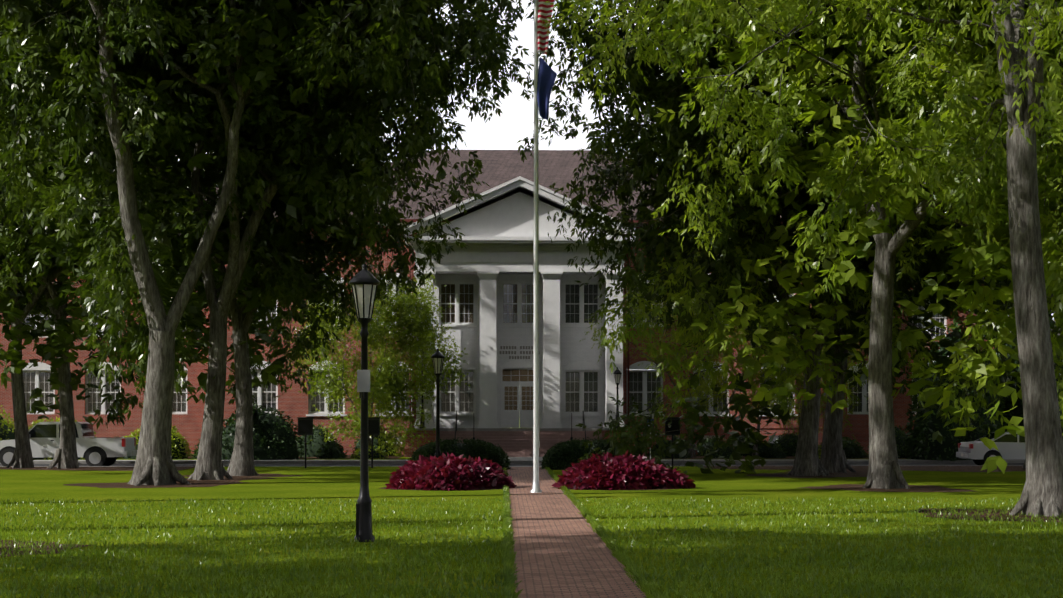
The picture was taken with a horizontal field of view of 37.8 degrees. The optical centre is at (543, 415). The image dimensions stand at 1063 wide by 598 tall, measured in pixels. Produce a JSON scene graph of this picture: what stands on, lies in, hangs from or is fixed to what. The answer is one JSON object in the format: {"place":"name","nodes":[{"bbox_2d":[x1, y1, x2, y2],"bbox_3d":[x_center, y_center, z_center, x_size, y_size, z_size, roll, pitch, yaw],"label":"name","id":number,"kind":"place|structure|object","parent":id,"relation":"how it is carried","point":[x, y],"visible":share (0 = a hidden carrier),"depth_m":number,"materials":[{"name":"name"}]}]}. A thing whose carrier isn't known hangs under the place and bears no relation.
{"place":"outdoors","nodes":[
{"label":"outdoors","id":0,"kind":"place"},
{"bbox_2d":[0,405,14,440],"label":"yellow shrub","id":1,"kind":"object","parent":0,"point":[10,435],"depth_m":72.24,"materials":[{"name":"plant"}]},
{"bbox_2d":[0,0,88,324],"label":"pecan leaves","id":2,"kind":"object","parent":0,"point":[53,270],"visible":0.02,"depth_m":60.20,"materials":[{"name":"green plant"}]},
{"bbox_2d":[0,110,137,424],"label":"pecan leaves","id":3,"kind":"object","parent":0,"point":[39,406],"visible":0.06,"depth_m":60.11,"materials":[{"name":"green plant"}]},
{"bbox_2d":[0,0,413,344],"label":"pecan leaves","id":4,"kind":"object","parent":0,"point":[198,159],"visible":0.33,"depth_m":48.79,"materials":[{"name":"green plant"}]},
{"bbox_2d":[0,0,436,113],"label":"pecan leaves","id":5,"kind":"object","parent":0,"point":[263,43],"visible":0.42,"depth_m":45.49,"materials":[{"name":"green plant"}]},
{"bbox_2d":[0,4,445,402],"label":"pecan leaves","id":6,"kind":"object","parent":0,"point":[196,320],"visible":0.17,"depth_m":50.37,"materials":[{"name":"green plant"}]},
{"bbox_2d":[519,384,519,417],"label":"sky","id":7,"kind":"structure","parent":0,"point":[519,384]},
{"bbox_2d":[0,454,1062,597],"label":"lawn ground","id":8,"kind":"structure","parent":0,"point":[328,483],"depth_m":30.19,"materials":[{"name":"green plant"}]},
{"bbox_2d":[28,417,95,459],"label":"yellow shrub","id":9,"kind":"object","parent":8,"relation":"on","point":[39,421],"depth_m":72.98,"materials":[{"name":"plant"}]},
{"bbox_2d":[0,17,214,468],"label":"tree","id":10,"kind":"object","parent":8,"relation":"on","point":[66,456],"depth_m":60.29,"materials":[{"name":"green plant"}]},
{"bbox_2d":[0,13,214,377],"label":"pecan leaves","id":11,"kind":"object","parent":10,"relation":"attached to","point":[78,313],"visible":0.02,"depth_m":57.30,"materials":[{"name":"green plant"}]},
{"bbox_2d":[2,110,265,428],"bbox_3d":[-22.945,-11.405,61.516,26.308,27.613,23.472,0,0,-2],"label":"tree","id":12,"kind":"object","parent":8,"relation":"on","point":[113,414],"depth_m":61.77,"materials":[{"name":"green plant"}]},
{"bbox_2d":[0,11,273,467],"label":"tree","id":13,"kind":"object","parent":8,"relation":"on","point":[22,457],"depth_m":60.53,"materials":[{"name":"green plant"}]},
{"bbox_2d":[117,426,192,458],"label":"yellow shrub","id":14,"kind":"object","parent":8,"relation":"on","point":[175,432],"depth_m":73.93,"materials":[{"name":"plant"}]},
{"bbox_2d":[191,447,198,458],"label":"shrub","id":15,"kind":"object","parent":8,"relation":"on","point":[197,450],"depth_m":73.78,"materials":[{"name":"green plant"}]},
{"bbox_2d":[0,0,488,479],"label":"tree","id":16,"kind":"object","parent":8,"relation":"on","point":[8,72],"depth_m":47.94,"materials":[{"name":"green plant"}]},
{"bbox_2d":[0,0,523,485],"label":"tree","id":17,"kind":"object","parent":8,"relation":"on","point":[154,465],"depth_m":45.94,"materials":[{"name":"plant"}]},
{"bbox_2d":[222,399,304,459],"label":"dark shrub","id":18,"kind":"object","parent":8,"relation":"on","point":[260,453],"depth_m":72.27,"materials":[{"name":"green plant"}]},
{"bbox_2d":[0,0,533,475],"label":"tree","id":19,"kind":"object","parent":8,"relation":"on","point":[111,287],"depth_m":48.23,"materials":[{"name":"green plant"}]},
{"bbox_2d":[297,417,313,467],"bbox_3d":[-9.319,1.074,60.667,0.660,1.990,0.091,0,0,-2],"label":"marker sign","id":20,"kind":"object","parent":8,"relation":"on","point":[305,426],"visible":1,"depth_m":60.62,"materials":[{"name":"grey metal"}]},
{"bbox_2d":[296,423,335,456],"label":"shrub","id":21,"kind":"object","parent":8,"relation":"on","point":[316,442],"depth_m":77.34,"materials":[{"name":"green plant"}]},
{"bbox_2d":[316,438,347,458],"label":"shrub","id":22,"kind":"object","parent":8,"relation":"on","point":[332,455],"depth_m":74.03,"materials":[{"name":"green plant"}]},
{"bbox_2d":[349,264,379,541],"bbox_3d":[-2.941,-0.206,25.435,0.520,4.550,0.520,0,0,-2],"label":"lamp post","id":23,"kind":"object","parent":8,"relation":"on","point":[364,282],"visible":0.98,"depth_m":25.35,"materials":[{"name":"black metal"}]},
{"bbox_2d":[350,446,388,458],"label":"shrub","id":24,"kind":"object","parent":8,"relation":"on","point":[376,450],"depth_m":74.24,"materials":[{"name":"green plant"}]},
{"bbox_2d":[350,426,398,455],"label":"shrub","id":25,"kind":"object","parent":8,"relation":"on","point":[374,443],"depth_m":78.68,"materials":[{"name":"green plant"}]},
{"bbox_2d":[368,417,380,467],"bbox_3d":[-6.720,1.074,60.736,0.660,1.990,0.091,0,0,-2],"label":"marker sign","id":26,"kind":"object","parent":8,"relation":"on","point":[373,425],"visible":0.81,"depth_m":60.70,"materials":[{"name":"grey metal"}]},
{"bbox_2d":[283,275,470,456],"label":"crepe myrtle","id":27,"kind":"object","parent":8,"relation":"on","point":[389,381],"depth_m":75.97,"materials":[{"name":"green plant"}]},
{"bbox_2d":[431,349,444,457],"bbox_3d":[-3.775,-0.156,55.323,0.520,4.450,0.520,0,0,-2],"label":"lamp post","id":28,"kind":"object","parent":8,"relation":"on","point":[437,357],"visible":0.92,"depth_m":55.27,"materials":[{"name":"black metal"}]},
{"bbox_2d":[385,453,516,490],"bbox_3d":[-2.623,1.655,43.895,3.753,1.242,3.116,0,0,-2],"label":"coleus bed","id":29,"kind":"object","parent":8,"relation":"on","point":[411,474],"depth_m":43.38,"materials":[{"name":"red plant"}]},
{"bbox_2d":[0,150,994,456],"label":"admin building","id":30,"kind":"structure","parent":8,"relation":"on","point":[486,280],"depth_m":81.44,"materials":[{"name":"red brick"}]},
{"bbox_2d":[418,371,425,427],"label":"lamp post","id":31,"kind":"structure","parent":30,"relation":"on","point":[422,402],"depth_m":78.52,"materials":[{"name":"black metal"}]},
{"bbox_2d":[613,367,621,427],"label":"lamp post","id":32,"kind":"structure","parent":30,"relation":"on","point":[617,374],"depth_m":78.76,"materials":[{"name":"black metal"}]},
{"bbox_2d":[0,457,1024,466],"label":"road","id":33,"kind":"structure","parent":8,"relation":"on","point":[521,461],"depth_m":70.22,"materials":[{"name":"grey asphalt"}]},
{"bbox_2d":[0,422,136,465],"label":"pickup truck","id":34,"kind":"object","parent":33,"relation":"on","point":[92,449],"visible":0.71,"depth_m":64.71,"materials":[{"name":"white paint"}]},
{"bbox_2d":[647,415,653,459],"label":"parking sign","id":35,"kind":"object","parent":33,"relation":"on","point":[650,433],"visible":0.15,"depth_m":71.22,"materials":[{"name":"blue"}]},
{"bbox_2d":[956,432,1025,465],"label":"white sedan","id":36,"kind":"object","parent":33,"relation":"on","point":[1008,445],"visible":0.67,"depth_m":65.85,"materials":[{"name":"white paint"}]},
{"bbox_2d":[0,454,1062,556],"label":"mulch beds","id":37,"kind":"object","parent":8,"relation":"on","point":[861,471],"visible":0.44,"depth_m":47.59,"materials":[{"name":"brown soil"}]},
{"bbox_2d":[410,437,510,468],"bbox_3d":[-3.236,1.462,59.454,3.970,1.334,1.837,0,0,-2],"label":"hedge","id":38,"kind":"object","parent":37,"relation":"on","point":[499,451],"depth_m":58.92,"materials":[{"name":"green plant"}]},
{"bbox_2d":[570,413,572,440],"bbox_3d":[1.083,0.994,59.954,0.092,2.150,0.092,0,0,21],"label":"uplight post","id":39,"kind":"object","parent":37,"relation":"on","point":[571,437],"visible":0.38,"depth_m":59.94,"materials":[{"name":"metal"}]},
{"bbox_2d":[540,437,637,469],"bbox_3d":[1.817,1.465,59.617,3.953,1.312,1.930,0,0,-2],"label":"hedge","id":40,"kind":"object","parent":37,"relation":"on","point":[553,449],"depth_m":58.98,"materials":[{"name":"green plant"}]},
{"bbox_2d":[507,466,645,597],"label":"brick walk","id":41,"kind":"structure","parent":8,"relation":"on","point":[561,549],"depth_m":23.64,"materials":[{"name":"brick"}]},
{"bbox_2d":[530,0,556,492],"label":"flagpole","id":42,"kind":"object","parent":41,"relation":"on","point":[545,74],"visible":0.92,"depth_m":41.36,"materials":[{"name":"metal"}]},
{"bbox_2d":[501,465,667,597],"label":"grass edging","id":43,"kind":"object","parent":8,"relation":"on","point":[649,589],"depth_m":22.73,"materials":[{"name":"green plant"}]},
{"bbox_2d":[551,450,695,489],"bbox_3d":[2.260,1.606,44.203,4.134,1.295,3.012,0,0,-2],"label":"coleus bed","id":44,"kind":"object","parent":8,"relation":"on","point":[640,474],"depth_m":43.44,"materials":[{"name":"red plant"}]},
{"bbox_2d":[646,432,693,455],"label":"shrub","id":45,"kind":"object","parent":8,"relation":"on","point":[670,441],"depth_m":78.41,"materials":[{"name":"green plant"}]},
{"bbox_2d":[664,417,679,467],"bbox_3d":[5.076,1.074,61.050,0.660,1.990,0.091,0,0,-2],"label":"marker sign","id":46,"kind":"object","parent":8,"relation":"on","point":[675,424],"visible":0.65,"depth_m":61.01,"materials":[{"name":"grey metal"}]},
{"bbox_2d":[579,258,774,457],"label":"young tree","id":47,"kind":"object","parent":8,"relation":"on","point":[709,392],"depth_m":74.60,"materials":[{"name":"green plant"}]},
{"bbox_2d":[468,0,1059,475],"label":"tree","id":48,"kind":"object","parent":8,"relation":"on","point":[598,146],"depth_m":50.54,"materials":[{"name":"green plant"}]},
{"bbox_2d":[719,294,848,455],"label":"young tree","id":49,"kind":"object","parent":8,"relation":"on","point":[781,384],"depth_m":72.43,"materials":[{"name":"green plant"}]},
{"bbox_2d":[517,0,1062,473],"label":"tree","id":50,"kind":"object","parent":8,"relation":"on","point":[627,434],"depth_m":52.88,"materials":[{"name":"green plant"}]},
{"bbox_2d":[542,0,1062,516],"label":"tree","id":51,"kind":"object","parent":8,"relation":"on","point":[789,8],"depth_m":32.14,"materials":[{"name":"green plant"}]},
{"bbox_2d":[557,0,1062,488],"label":"tree","id":52,"kind":"object","parent":8,"relation":"on","point":[1051,239],"depth_m":41.24,"materials":[{"name":"green plant"}]},
{"bbox_2d":[867,423,911,452],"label":"shrub","id":53,"kind":"object","parent":8,"relation":"on","point":[898,441],"depth_m":78.24,"materials":[{"name":"green plant"}]},
{"bbox_2d":[903,317,1007,461],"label":"magnolia","id":54,"kind":"object","parent":8,"relation":"on","point":[947,443],"depth_m":71.69,"materials":[{"name":"green plant"}]},
{"bbox_2d":[899,278,1062,385],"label":"tree","id":55,"kind":"object","parent":8,"relation":"on","point":[900,308],"depth_m":75.04,"materials":[{"name":"green plant"}]},
{"bbox_2d":[178,0,1060,374],"bbox_3d":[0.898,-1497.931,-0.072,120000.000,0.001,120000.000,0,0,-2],"label":"sky","id":56,"kind":"structure","parent":0,"point":[510,126],"depth_m":7695.04,"materials":[{"name":"white"}]},
{"bbox_2d":[654,443,690,457],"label":"shrub","id":57,"kind":"object","parent":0,"point":[677,456],"depth_m":74.76,"materials":[{"name":"green plant"}]},
{"bbox_2d":[696,436,725,455],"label":"shrub","id":58,"kind":"object","parent":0,"point":[711,441],"depth_m":78.64,"materials":[{"name":"green plant"}]},
{"bbox_2d":[709,443,735,458],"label":"shrub","id":59,"kind":"object","parent":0,"point":[729,450],"depth_m":74.24,"materials":[{"name":"green plant"}]},
{"bbox_2d":[732,428,762,455],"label":"shrub","id":60,"kind":"object","parent":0,"point":[744,439],"depth_m":78.73,"materials":[{"name":"green plant"}]},
{"bbox_2d":[749,440,787,457],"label":"shrub","id":61,"kind":"object","parent":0,"point":[769,455],"depth_m":74.75,"materials":[{"name":"green plant"}]},
{"bbox_2d":[773,429,797,455],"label":"shrub","id":62,"kind":"object","parent":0,"point":[791,451],"depth_m":78.42,"materials":[{"name":"green plant"}]},
{"bbox_2d":[605,0,1006,443],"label":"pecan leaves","id":63,"kind":"object","parent":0,"point":[698,278],"visible":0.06,"depth_m":52.09,"materials":[{"name":"green plant"}]},
{"bbox_2d":[744,332,893,441],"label":"young tree","id":64,"kind":"object","parent":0,"point":[823,409],"depth_m":75.01,"materials":[{"name":"green plant"}]},
{"bbox_2d":[818,445,820,457],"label":"shrub","id":65,"kind":"object","parent":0,"point":[819,452],"depth_m":74.54,"materials":[{"name":"green plant"}]},
{"bbox_2d":[585,0,1062,473],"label":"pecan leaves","id":66,"kind":"object","parent":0,"point":[734,438],"visible":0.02,"depth_m":54.25,"materials":[{"name":"green plant"}]},
{"bbox_2d":[819,436,864,450],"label":"shrub","id":67,"kind":"object","parent":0,"point":[849,439],"depth_m":79.79,"materials":[{"name":"green plant"}]},
{"bbox_2d":[843,441,868,457],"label":"shrub","id":68,"kind":"object","parent":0,"point":[850,450],"depth_m":74.72,"materials":[{"name":"green plant"}]},
{"bbox_2d":[691,0,1062,473],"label":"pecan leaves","id":69,"kind":"object","parent":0,"point":[986,259],"visible":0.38,"depth_m":42.84,"materials":[{"name":"green plant"}]},
{"bbox_2d":[896,443,909,457],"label":"shrub","id":70,"kind":"object","parent":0,"point":[901,451],"depth_m":74.75,"materials":[{"name":"green plant"}]},
{"bbox_2d":[935,0,1062,149],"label":"tree","id":71,"kind":"object","parent":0,"point":[1047,5],"depth_m":21.63,"materials":[{"name":"green plant"}]},
{"bbox_2d":[952,148,1053,467],"bbox_3d":[19.696,-11.232,58.557,26.896,27.244,25.676,0,0,-2],"label":"tree","id":72,"kind":"object","parent":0,"point":[1024,465],"depth_m":60.26,"materials":[{"name":"green plant"}]},
{"bbox_2d":[946,277,1062,361],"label":"tree leaves","id":73,"kind":"object","parent":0,"point":[976,311],"depth_m":76.95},
{"bbox_2d":[995,311,1062,437],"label":"magnolia","id":74,"kind":"object","parent":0,"point":[1016,410],"depth_m":73.83,"materials":[{"name":"green plant"}]},
{"bbox_2d":[1040,59,1062,328],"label":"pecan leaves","id":75,"kind":"object","parent":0,"point":[1049,301],"depth_m":55.38,"materials":[{"name":"green plant"}]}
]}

